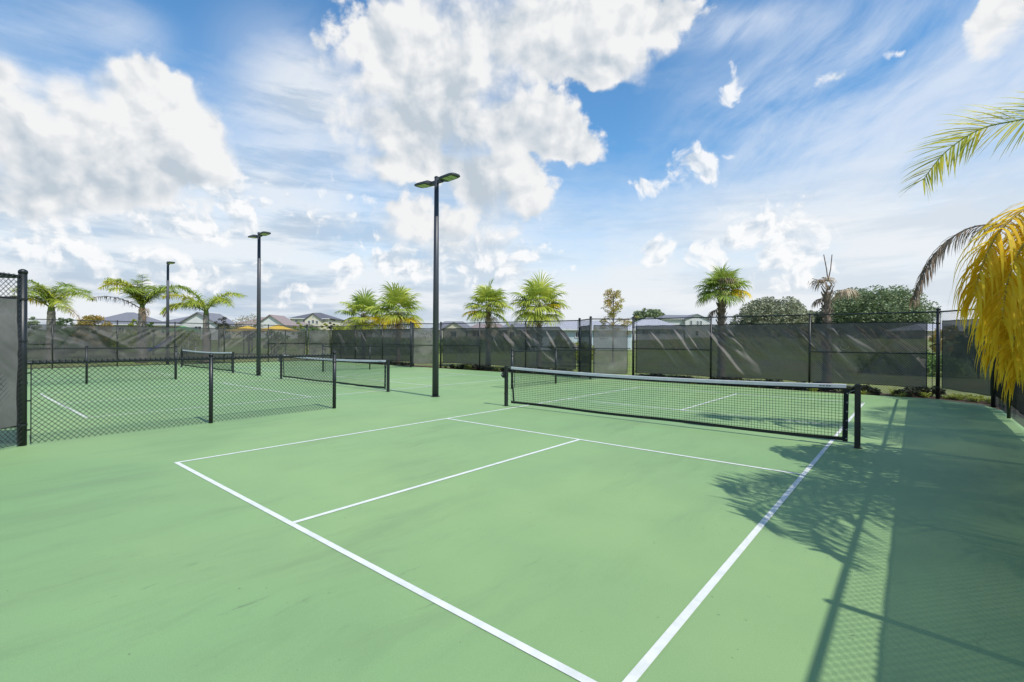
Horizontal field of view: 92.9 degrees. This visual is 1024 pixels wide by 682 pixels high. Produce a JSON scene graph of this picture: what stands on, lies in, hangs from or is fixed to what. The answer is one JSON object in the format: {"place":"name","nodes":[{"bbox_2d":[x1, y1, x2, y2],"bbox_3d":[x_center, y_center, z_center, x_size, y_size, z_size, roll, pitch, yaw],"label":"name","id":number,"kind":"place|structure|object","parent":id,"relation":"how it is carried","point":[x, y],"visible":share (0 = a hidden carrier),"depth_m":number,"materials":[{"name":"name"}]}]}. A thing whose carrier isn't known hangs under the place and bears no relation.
{"place":"outdoors","nodes":[
{"label":"outdoors","id":0,"kind":"place"},
{"bbox_2d":[149,312,242,327],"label":"house","id":1,"kind":"structure","parent":0,"point":[196,317],"depth_m":77.21,"materials":[{"name":"beige paint"}]},
{"bbox_2d":[27,339,990,399],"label":"ground","id":2,"kind":"structure","parent":0,"point":[630,370],"depth_m":27.92,"materials":[{"name":"green plant"}]},
{"bbox_2d":[28,316,40,323],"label":"tree","id":3,"kind":"object","parent":2,"relation":"on","point":[34,321],"visible":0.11,"depth_m":45.96,"materials":[{"name":"green plant"}]},
{"bbox_2d":[10,279,97,324],"bbox_3d":[-28.893,-1.246,30.584,5.665,5.208,4.501,0,0,40],"label":"feather palm","id":4,"kind":"object","parent":2,"relation":"on","point":[46,295],"visible":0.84,"depth_m":30.45,"materials":[{"name":"green plant"}]},
{"bbox_2d":[56,317,73,324],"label":"tree","id":5,"kind":"object","parent":2,"relation":"on","point":[61,323],"visible":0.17,"depth_m":43.84,"materials":[{"name":"green plant"}]},
{"bbox_2d":[75,314,113,325],"bbox_3d":[-31.039,-0.263,36.032,2.587,3.422,2.452,0,0,40],"label":"bush","id":6,"kind":"object","parent":2,"relation":"on","point":[91,317],"visible":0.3,"depth_m":35.70,"materials":[{"name":"yellow plant"}]},
{"bbox_2d":[87,312,160,326],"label":"house","id":7,"kind":"structure","parent":2,"relation":"on","point":[128,316],"depth_m":87.16,"materials":[{"name":"beige paint"}]},
{"bbox_2d":[128,319,137,325],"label":"tree","id":8,"kind":"object","parent":2,"relation":"on","point":[133,322],"visible":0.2,"depth_m":44.74,"materials":[{"name":"green plant"}]},
{"bbox_2d":[89,274,186,362],"bbox_3d":[-23.536,-1.401,31.017,4.720,5.599,4.916,0,0,40],"label":"feather palm","id":9,"kind":"object","parent":2,"relation":"on","point":[142,298],"visible":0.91,"depth_m":30.56,"materials":[{"name":"green plant"}]},
{"bbox_2d":[160,284,247,362],"bbox_3d":[-19.719,-1.071,30.978,5.828,4.985,3.588,0,0,-9],"label":"feather palm","id":10,"kind":"object","parent":2,"relation":"on","point":[212,301],"visible":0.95,"depth_m":30.58,"materials":[{"name":"green plant"}]},
{"bbox_2d":[213,317,229,327],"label":"tree","id":11,"kind":"object","parent":2,"relation":"on","point":[223,321],"visible":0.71,"depth_m":47.86,"materials":[{"name":"green plant"}]},
{"bbox_2d":[231,314,265,327],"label":"tree","id":12,"kind":"object","parent":2,"relation":"on","point":[242,319],"visible":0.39,"depth_m":45.76,"materials":[{"name":"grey plant"}]},
{"bbox_2d":[237,314,305,329],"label":"house","id":13,"kind":"structure","parent":2,"relation":"on","point":[269,319],"depth_m":91.55,"materials":[{"name":"white paint"}]},
{"bbox_2d":[263,324,290,328],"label":"shade canopy","id":14,"kind":"object","parent":2,"relation":"on","point":[275,327],"visible":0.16,"depth_m":45.23,"materials":[{"name":"yellow fabric"}]},
{"bbox_2d":[292,322,303,328],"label":"tree","id":15,"kind":"object","parent":2,"relation":"on","point":[295,327],"visible":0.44,"depth_m":59.92,"materials":[{"name":"green plant"}]},
{"bbox_2d":[300,322,319,329],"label":"house","id":16,"kind":"structure","parent":2,"relation":"on","point":[303,323],"depth_m":109.10,"materials":[{"name":"beige paint"}]},
{"bbox_2d":[303,324,323,347],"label":"bush","id":17,"kind":"object","parent":2,"relation":"on","point":[312,328],"visible":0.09,"depth_m":41.41,"materials":[{"name":"green plant"}]},
{"bbox_2d":[288,313,343,329],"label":"house","id":18,"kind":"structure","parent":2,"relation":"on","point":[317,319],"depth_m":127.99,"materials":[{"name":"beige paint"}]},
{"bbox_2d":[332,324,349,329],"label":"bush","id":19,"kind":"object","parent":2,"relation":"on","point":[336,328],"visible":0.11,"depth_m":39.59,"materials":[{"name":"green plant"}]},
{"bbox_2d":[334,287,384,329],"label":"cabbage palm","id":20,"kind":"object","parent":2,"relation":"on","point":[361,304],"visible":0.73,"depth_m":36.37,"materials":[{"name":"green plant"}]},
{"bbox_2d":[370,322,409,328],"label":"house","id":21,"kind":"structure","parent":2,"relation":"on","point":[393,323],"depth_m":120.22,"materials":[{"name":"white paint"}]},
{"bbox_2d":[365,281,424,361],"bbox_3d":[-8.077,-1.348,34.565,4.134,5.671,4.493,0,0,40],"label":"cabbage palm","id":22,"kind":"object","parent":2,"relation":"on","point":[400,296],"visible":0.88,"depth_m":33.95,"materials":[{"name":"green plant"}]},
{"bbox_2d":[432,321,471,339],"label":"house","id":23,"kind":"structure","parent":2,"relation":"on","point":[457,326],"depth_m":100.45,"materials":[{"name":"beige paint"}]},
{"bbox_2d":[472,324,502,327],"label":"house","id":24,"kind":"structure","parent":2,"relation":"on","point":[484,325],"depth_m":106.76,"materials":[{"name":"beige paint"}]},
{"bbox_2d":[462,279,513,365],"bbox_3d":[-1.323,-1.112,28.456,3.338,5.306,3.350,0,0,40],"label":"cabbage palm","id":25,"kind":"object","parent":2,"relation":"on","point":[489,296],"visible":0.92,"depth_m":28.05,"materials":[{"name":"green plant"}]},
{"bbox_2d":[0,361,1023,681],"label":"court surface","id":26,"kind":"object","parent":2,"relation":"on","point":[890,549],"visible":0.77,"depth_m":3.87,"materials":[{"name":"green paint"}]},
{"bbox_2d":[0,275,16,443],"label":"chain link fence","id":27,"kind":"object","parent":26,"relation":"on","point":[7,277],"visible":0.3,"depth_m":6.96,"materials":[{"name":"black metal"}]},
{"bbox_2d":[0,269,27,447],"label":"chain link fence","id":28,"kind":"object","parent":26,"relation":"on","point":[13,355],"visible":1,"depth_m":6.82,"materials":[{"name":"black metal"}]},
{"bbox_2d":[27,345,176,385],"bbox_3d":[-14.267,0.814,16.240,0.086,1.337,5.287,0,0,40],"label":"divider fence","id":29,"kind":"object","parent":26,"relation":"on","point":[85,348],"visible":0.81,"depth_m":16.43,"materials":[{"name":"black metal"}]},
{"bbox_2d":[27,318,305,367],"bbox_3d":[-19.566,0.153,27.944,0.463,2.532,16.135,0,0,40],"label":"chain link fence","id":30,"kind":"object","parent":26,"relation":"on","point":[274,342],"visible":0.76,"depth_m":27.27,"materials":[{"name":"black metal"}]},
{"bbox_2d":[166,261,174,364],"bbox_3d":[-19.537,-1.578,27.750,0.930,5.995,0.350,0,0,40],"label":"court light pole","id":31,"kind":"object","parent":26,"relation":"on","point":[168,263],"visible":0.7,"depth_m":27.90,"materials":[{"name":"black metal"}]},
{"bbox_2d":[26,351,336,443],"bbox_3d":[-5.502,0.887,8.935,0.086,1.337,5.057,0,0,38],"label":"divider fence","id":32,"kind":"object","parent":26,"relation":"on","point":[210,358],"visible":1,"depth_m":8.39,"materials":[{"name":"black metal"}]},
{"bbox_2d":[27,363,355,381],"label":"court lines","id":33,"kind":"object","parent":26,"relation":"on","point":[187,374],"visible":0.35,"depth_m":22.29,"materials":[{"name":"white paint"}]},
{"bbox_2d":[179,349,233,372],"bbox_3d":[-15.074,0.936,23.821,6.973,0.943,0.169,0,0,40],"label":"pickleball net","id":34,"kind":"object","parent":26,"relation":"on","point":[182,352],"visible":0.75,"depth_m":23.61,"materials":[{"name":"black fabric"}]},
{"bbox_2d":[248,231,270,375],"bbox_3d":[-10.591,-1.554,20.342,1.600,5.995,0.350,0,0,40],"label":"court light pole","id":35,"kind":"object","parent":26,"relation":"on","point":[258,332],"visible":0.93,"depth_m":20.29,"materials":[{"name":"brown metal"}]},
{"bbox_2d":[41,371,515,417],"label":"court lines","id":36,"kind":"object","parent":26,"relation":"on","point":[226,391],"visible":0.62,"depth_m":13.06,"materials":[{"name":"white paint"}]},
{"bbox_2d":[306,325,329,360],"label":"chain link fence","id":37,"kind":"object","parent":26,"relation":"on","point":[318,339],"visible":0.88,"depth_m":34.18,"materials":[{"name":"black metal"}]},
{"bbox_2d":[278,354,390,391],"bbox_3d":[-6.317,1.008,16.569,6.973,0.943,0.169,0,0,40],"label":"pickleball net","id":38,"kind":"object","parent":26,"relation":"on","point":[383,362],"visible":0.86,"depth_m":15.70,"materials":[{"name":"black fabric"}]},
{"bbox_2d":[322,344,410,371],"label":"divider fence","id":39,"kind":"object","parent":26,"relation":"on","point":[369,354],"visible":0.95,"depth_m":24.60,"materials":[{"name":"black metal"}]},
{"bbox_2d":[410,322,439,366],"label":"chain link fence","id":40,"kind":"object","parent":26,"relation":"on","point":[422,340],"visible":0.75,"depth_m":26.91,"materials":[{"name":"black metal"}]},
{"bbox_2d":[414,173,459,396],"bbox_3d":[-2.067,-1.483,13.232,1.600,5.995,0.350,0,0,40],"label":"court light pole","id":41,"kind":"object","parent":26,"relation":"on","point":[437,181],"visible":1,"depth_m":13.17,"materials":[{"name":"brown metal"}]},
{"bbox_2d":[174,387,863,681],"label":"court lines","id":42,"kind":"object","parent":26,"relation":"on","point":[647,659],"visible":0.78,"depth_m":3.35,"materials":[{"name":"white paint"}]},
{"bbox_2d":[511,348,594,388],"bbox_3d":[1.653,0.907,17.513,0.086,1.337,5.257,0,0,40],"label":"divider fence","id":43,"kind":"object","parent":26,"relation":"on","point":[556,350],"visible":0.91,"depth_m":17.25,"materials":[{"name":"black metal"}]},
{"bbox_2d":[589,316,630,378],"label":"chain link fence","id":44,"kind":"object","parent":26,"relation":"on","point":[610,343],"visible":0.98,"depth_m":19.67,"materials":[{"name":"black metal"}]},
{"bbox_2d":[501,366,861,448],"bbox_3d":[2.440,1.081,9.317,6.973,0.943,0.169,0,0,40],"label":"pickleball net","id":45,"kind":"object","parent":26,"relation":"on","point":[844,413],"visible":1,"depth_m":8.43,"materials":[{"name":"black fabric"}]},
{"bbox_2d":[991,308,1023,426],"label":"chain link fence","id":46,"kind":"object","parent":26,"relation":"on","point":[1017,401],"visible":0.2,"depth_m":10.06,"materials":[{"name":"black metal"}]},
{"bbox_2d":[501,323,530,327],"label":"house","id":47,"kind":"structure","parent":2,"relation":"on","point":[515,325],"depth_m":104.47,"materials":[{"name":"beige paint"}]},
{"bbox_2d":[27,360,1022,416],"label":"planting bed","id":48,"kind":"object","parent":2,"relation":"on","point":[948,399],"visible":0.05,"depth_m":16.14,"materials":[{"name":"green plant"}]},
{"bbox_2d":[330,324,413,365],"bbox_3d":[-9.216,0.182,31.348,9.108,2.582,0.219,0,0,40],"label":"chain link fence","id":49,"kind":"object","parent":48,"relation":"on","point":[389,337],"visible":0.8,"depth_m":31.00,"materials":[{"name":"black metal"}]},
{"bbox_2d":[412,325,412,365],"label":"chain link fence","id":50,"kind":"object","parent":48,"relation":"on","point":[412,345],"visible":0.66,"depth_m":27.81,"materials":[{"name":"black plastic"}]},
{"bbox_2d":[440,320,579,372],"bbox_3d":[-0.467,0.254,24.097,9.038,2.582,0.495,0,0,39],"label":"chain link fence","id":51,"kind":"object","parent":48,"relation":"on","point":[479,346],"visible":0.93,"depth_m":23.94,"materials":[{"name":"black metal"}]},
{"bbox_2d":[578,318,589,376],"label":"chain link fence","id":52,"kind":"object","parent":48,"relation":"on","point":[583,335],"visible":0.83,"depth_m":20.69,"materials":[{"name":"black metal"}]},
{"bbox_2d":[650,374,665,381],"bbox_3d":[5.709,1.449,19.081,0.762,0.336,0.448,0,0,38],"label":"shrub","id":53,"kind":"object","parent":48,"relation":"on","point":[656,375],"visible":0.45,"depth_m":19.08,"materials":[{"name":"green plant"}]},
{"bbox_2d":[632,308,940,398],"bbox_3d":[8.507,0.329,16.724,9.348,2.582,0.516,0,0,38],"label":"chain link fence","id":54,"kind":"object","parent":48,"relation":"on","point":[890,353],"visible":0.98,"depth_m":15.96,"materials":[{"name":"black fabric"}]},
{"bbox_2d":[939,309,990,403],"bbox_3d":[11.987,0.360,12.861,0.097,2.425,1.683,0,0,3],"label":"chain link fence","id":55,"kind":"object","parent":54,"relation":"attached to","point":[960,372],"visible":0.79,"depth_m":12.98,"materials":[{"name":"black metal"}]},
{"bbox_2d":[854,384,872,392],"bbox_3d":[11.046,1.508,15.267,0.808,0.297,0.475,0,0,-32],"label":"shrub","id":56,"kind":"object","parent":48,"relation":"on","point":[865,387],"visible":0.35,"depth_m":15.21,"materials":[{"name":"green plant"}]},
{"bbox_2d":[867,387,881,394],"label":"shrub","id":57,"kind":"object","parent":48,"relation":"on","point":[873,391],"visible":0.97,"depth_m":14.62,"materials":[{"name":"green plant"}]},
{"bbox_2d":[890,392,912,396],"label":"grass tuft","id":58,"kind":"object","parent":48,"relation":"on","point":[900,394],"visible":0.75,"depth_m":14.02,"materials":[{"name":"green plant"}]},
{"bbox_2d":[893,389,917,396],"bbox_3d":[11.617,1.534,14.319,0.656,0.248,0.385,0,0,15],"label":"shrub","id":59,"kind":"object","parent":48,"relation":"on","point":[904,390],"visible":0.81,"depth_m":14.30,"materials":[{"name":"green plant"}]},
{"bbox_2d":[902,387,920,395],"bbox_3d":[11.978,1.511,14.511,0.433,0.308,0.736,0,0,14],"label":"shrub","id":60,"kind":"object","parent":48,"relation":"on","point":[909,388],"visible":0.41,"depth_m":14.40,"materials":[{"name":"green plant"}]},
{"bbox_2d":[919,392,932,397],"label":"golden shrub","id":61,"kind":"object","parent":48,"relation":"on","point":[924,395],"visible":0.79,"depth_m":14.05,"materials":[{"name":"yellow plant"}]},
{"bbox_2d":[917,387,946,396],"bbox_3d":[12.286,1.489,14.266,0.773,0.368,0.454,0,0,39],"label":"shrub","id":62,"kind":"object","parent":48,"relation":"on","point":[934,391],"visible":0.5,"depth_m":14.17,"materials":[{"name":"green plant"}]},
{"bbox_2d":[942,395,955,398],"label":"golden shrub","id":63,"kind":"object","parent":48,"relation":"on","point":[949,397],"visible":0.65,"depth_m":13.63,"materials":[{"name":"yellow plant"}]},
{"bbox_2d":[954,393,970,399],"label":"golden shrub","id":64,"kind":"object","parent":48,"relation":"on","point":[961,397],"visible":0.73,"depth_m":13.38,"materials":[{"name":"green plant"}]},
{"bbox_2d":[965,396,979,401],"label":"golden shrub","id":65,"kind":"object","parent":48,"relation":"on","point":[974,400],"visible":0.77,"depth_m":13.05,"materials":[{"name":"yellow plant"}]},
{"bbox_2d":[979,397,990,403],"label":"golden shrub","id":66,"kind":"object","parent":48,"relation":"on","point":[989,400],"visible":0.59,"depth_m":12.75,"materials":[{"name":"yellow plant"}]},
{"bbox_2d":[948,202,1023,406],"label":"feather palm","id":67,"kind":"object","parent":48,"relation":"on","point":[990,290],"visible":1,"depth_m":5.22,"materials":[{"name":"yellow plant"}]},
{"bbox_2d":[507,272,570,326],"bbox_3d":[1.463,-1.158,25.953,3.289,5.441,3.518,0,0,40],"label":"cabbage palm","id":68,"kind":"object","parent":2,"relation":"on","point":[535,290],"visible":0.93,"depth_m":25.53,"materials":[{"name":"green plant"}]},
{"bbox_2d":[542,320,635,349],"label":"house","id":69,"kind":"structure","parent":2,"relation":"on","point":[575,326],"depth_m":60.30,"materials":[{"name":"grey paint"}]},
{"bbox_2d":[599,288,638,334],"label":"young maple","id":70,"kind":"object","parent":2,"relation":"on","point":[611,301],"visible":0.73,"depth_m":32.82,"materials":[{"name":"green plant"}]},
{"bbox_2d":[631,308,664,321],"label":"oak tree","id":71,"kind":"object","parent":2,"relation":"on","point":[650,313],"visible":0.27,"depth_m":137.95,"materials":[{"name":"green plant"}]},
{"bbox_2d":[627,319,674,339],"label":"house","id":72,"kind":"structure","parent":2,"relation":"on","point":[642,323],"depth_m":88.15,"materials":[{"name":"white paint"}]},
{"bbox_2d":[657,314,709,324],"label":"house","id":73,"kind":"structure","parent":2,"relation":"on","point":[692,321],"depth_m":118.79,"materials":[{"name":"white paint"}]},
{"bbox_2d":[694,259,753,377],"bbox_3d":[8.772,-0.871,20.263,2.444,4.974,2.400,0,0,40],"label":"cabbage palm","id":74,"kind":"object","parent":2,"relation":"on","point":[721,279],"visible":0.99,"depth_m":19.94,"materials":[{"name":"green plant"}]},
{"bbox_2d":[730,296,815,323],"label":"oak tree","id":75,"kind":"object","parent":2,"relation":"on","point":[770,306],"visible":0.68,"depth_m":114.38,"materials":[{"name":"green plant"}]},
{"bbox_2d":[807,310,822,322],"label":"oak tree","id":76,"kind":"object","parent":2,"relation":"on","point":[816,319],"visible":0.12,"depth_m":119.19,"materials":[{"name":"green plant"}]},
{"bbox_2d":[808,255,860,383],"bbox_3d":[11.860,-0.780,17.976,1.896,4.840,0.908,0,0,2],"label":"dead cabbage palm","id":77,"kind":"object","parent":2,"relation":"on","point":[826,301],"visible":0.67,"depth_m":17.91,"materials":[{"name":"brown plant"}]},
{"bbox_2d":[815,284,941,323],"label":"oak tree","id":78,"kind":"object","parent":2,"relation":"on","point":[882,300],"visible":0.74,"depth_m":106.58,"materials":[{"name":"green plant"}]},
{"bbox_2d":[877,308,926,321],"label":"oak tree","id":79,"kind":"object","parent":2,"relation":"on","point":[896,318],"visible":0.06,"depth_m":104.66,"materials":[{"name":"green plant"}]},
{"bbox_2d":[927,349,941,376],"bbox_3d":[20.767,1.226,24.948,5.356,1.631,4.907,0,0,-6],"label":"bush","id":80,"kind":"object","parent":2,"relation":"on","point":[930,362],"visible":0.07,"depth_m":23.40,"materials":[{"name":"green plant"}]},
{"bbox_2d":[927,324,941,338],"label":"house","id":81,"kind":"structure","parent":2,"relation":"on","point":[930,330],"depth_m":90.00,"materials":[{"name":"beige paint"}]},
{"bbox_2d":[929,329,941,352],"bbox_3d":[30.451,0.332,34.045,2.034,3.075,2.014,0,0,40],"label":"bush","id":82,"kind":"object","parent":2,"relation":"on","point":[934,346],"visible":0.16,"depth_m":34.37,"materials":[{"name":"green plant"}]},
{"bbox_2d":[899,90,1023,309],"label":"feather palm","id":83,"kind":"object","parent":2,"relation":"on","point":[939,253],"visible":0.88,"depth_m":7.45,"materials":[{"name":"green plant"}]},
{"bbox_2d":[0,0,1023,327],"label":"sky","id":84,"kind":"structure","parent":0,"point":[638,148],"materials":[{"name":"blue"}]}
]}

